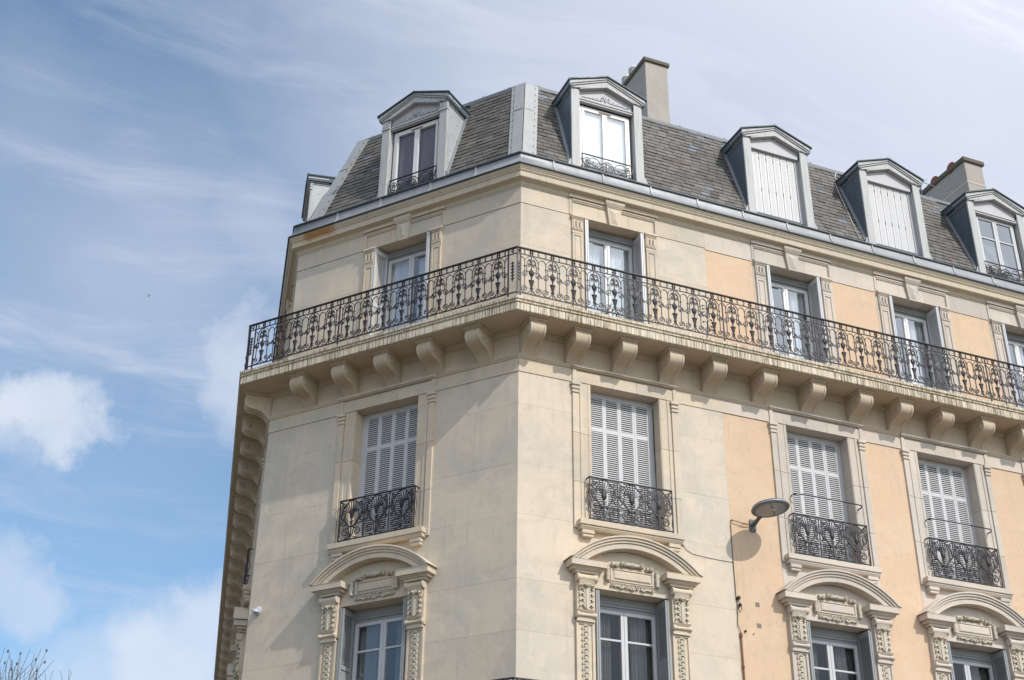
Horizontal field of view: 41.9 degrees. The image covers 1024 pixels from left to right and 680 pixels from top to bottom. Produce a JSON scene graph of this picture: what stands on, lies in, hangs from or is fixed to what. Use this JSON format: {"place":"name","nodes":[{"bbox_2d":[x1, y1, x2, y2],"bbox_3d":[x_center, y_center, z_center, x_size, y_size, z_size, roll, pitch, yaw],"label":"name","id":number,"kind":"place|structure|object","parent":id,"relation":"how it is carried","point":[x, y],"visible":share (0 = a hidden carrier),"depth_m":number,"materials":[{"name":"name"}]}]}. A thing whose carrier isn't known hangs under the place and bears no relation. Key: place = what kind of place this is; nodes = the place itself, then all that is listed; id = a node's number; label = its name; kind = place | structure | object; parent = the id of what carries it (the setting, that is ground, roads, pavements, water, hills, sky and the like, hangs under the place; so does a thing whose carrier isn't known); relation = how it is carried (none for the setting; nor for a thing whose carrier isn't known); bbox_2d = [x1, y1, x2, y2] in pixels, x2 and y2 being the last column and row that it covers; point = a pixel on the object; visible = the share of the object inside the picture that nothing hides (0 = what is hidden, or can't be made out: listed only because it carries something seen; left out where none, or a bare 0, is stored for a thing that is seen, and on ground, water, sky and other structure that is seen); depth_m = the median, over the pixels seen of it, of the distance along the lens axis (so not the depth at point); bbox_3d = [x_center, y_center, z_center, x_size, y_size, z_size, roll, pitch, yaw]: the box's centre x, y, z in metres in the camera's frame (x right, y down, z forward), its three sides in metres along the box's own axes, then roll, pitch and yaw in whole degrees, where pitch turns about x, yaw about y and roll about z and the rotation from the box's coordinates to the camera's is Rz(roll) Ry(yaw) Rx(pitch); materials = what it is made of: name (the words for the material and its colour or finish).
{"place":"outdoors","nodes":[
{"label":"outdoors","id":0,"kind":"place"},
{"bbox_2d":[0,648,71,679],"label":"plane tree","id":1,"kind":"object","parent":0,"point":[11,669],"visible":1,"depth_m":33.93,"materials":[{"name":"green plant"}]},
{"bbox_2d":[0,0,1023,679],"label":"sky","id":2,"kind":"structure","parent":0,"point":[166,150],"materials":[{"name":"blue"}]},
{"bbox_2d":[596,303,623,317],"bbox_3d":[1.701,-0.425,22.568,0.602,0.449,0.187,12,-31,-19],"label":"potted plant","id":3,"kind":"object","parent":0,"point":[612,310],"visible":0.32,"depth_m":22.58,"materials":[{"name":"green plant"}]},
{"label":"pavement","id":4,"kind":"structure","parent":0,"visible":0},
{"bbox_2d":[214,56,1023,679],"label":"apartment building","id":5,"kind":"structure","parent":4,"relation":"on","point":[480,434],"depth_m":23.11,"materials":[{"name":"stone"}]},
{"bbox_2d":[251,606,261,614],"bbox_3d":[-4.233,4.466,22.128,0.150,0.150,0.112,-15,-33,26],"label":"security camera","id":6,"kind":"object","parent":5,"relation":"attached to","point":[257,610],"visible":1,"depth_m":22.12,"materials":[{"name":"white plastic"}]},
{"bbox_2d":[351,614,402,679],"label":"window frame","id":7,"kind":"structure","parent":5,"relation":"in","point":[398,615],"depth_m":21.24,"materials":[{"name":"paint"}]},
{"bbox_2d":[383,249,425,331],"bbox_3d":[-1.840,-0.607,24.232,1.120,2.260,0.070,-15,-33,26],"label":"window frame","id":8,"kind":"structure","parent":5,"relation":"in","point":[391,260],"depth_m":24.77,"materials":[{"name":"paint"}]},
{"bbox_2d":[589,236,635,320],"bbox_3d":[1.693,-0.807,23.796,1.120,2.260,0.070,12,-31,-19],"label":"window frame","id":9,"kind":"structure","parent":5,"relation":"in","point":[606,241],"depth_m":24.32,"materials":[{"name":"paint"}]},
{"bbox_2d":[600,606,658,679],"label":"window frame","id":10,"kind":"structure","parent":5,"relation":"in","point":[601,607],"depth_m":20.75,"materials":[{"name":"paint"}]},
{"bbox_2d":[701,295,712,336],"bbox_3d":[3.382,-0.413,23.102,0.228,0.854,0.046,12,-31,-19],"label":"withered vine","id":11,"kind":"object","parent":5,"relation":"attached to","point":[706,316],"visible":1,"depth_m":23.09,"materials":[{"name":"brown plant"}]},
{"bbox_2d":[730,524,744,679],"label":"cable","id":12,"kind":"object","parent":5,"relation":"attached to","point":[738,598],"depth_m":21.17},
{"bbox_2d":[730,498,789,531],"bbox_3d":[4.110,2.855,21.813,0.634,0.322,0.923,21,-35,-32],"label":"street lamp","id":13,"kind":"object","parent":5,"relation":"attached to","point":[769,507],"visible":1,"depth_m":21.73,"materials":[{"name":"metal"}]},
{"bbox_2d":[771,281,815,361],"bbox_3d":[5.174,-0.067,25.052,1.120,2.260,0.070,12,-31,-19],"label":"window frame","id":14,"kind":"structure","parent":5,"relation":"in","point":[771,281],"depth_m":25.58,"materials":[{"name":"paint"}]},
{"bbox_2d":[811,636,861,679],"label":"window frame","id":15,"kind":"structure","parent":5,"relation":"in","point":[813,638],"depth_m":22.04,"materials":[{"name":"paint"}]},
{"bbox_2d":[894,311,937,388],"bbox_3d":[7.737,0.478,25.977,1.120,2.260,0.070,12,-31,-19],"label":"window frame","id":16,"kind":"structure","parent":5,"relation":"in","point":[894,311],"depth_m":26.49,"materials":[{"name":"paint"}]},
{"bbox_2d":[920,179,952,194],"bbox_3d":[9.838,-3.082,31.125,1.251,1.450,0.241,12,-31,-19],"label":"tv aerial","id":17,"kind":"object","parent":5,"relation":"attached to","point":[934,186],"visible":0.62,"depth_m":31.52,"materials":[{"name":"metal"}]},
{"bbox_2d":[952,657,994,679],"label":"window frame","id":18,"kind":"structure","parent":5,"relation":"in","point":[953,658],"depth_m":23.00,"materials":[{"name":"paint"}]},
{"bbox_2d":[989,264,1006,278],"bbox_3d":[10.134,-1.361,27.968,0.394,0.454,0.167,12,-31,-19],"label":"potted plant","id":19,"kind":"object","parent":5,"relation":"on","point":[997,272],"visible":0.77,"depth_m":27.93,"materials":[{"name":"green plant"}]},
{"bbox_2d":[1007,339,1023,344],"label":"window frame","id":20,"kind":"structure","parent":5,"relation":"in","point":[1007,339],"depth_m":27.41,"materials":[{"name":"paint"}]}
]}

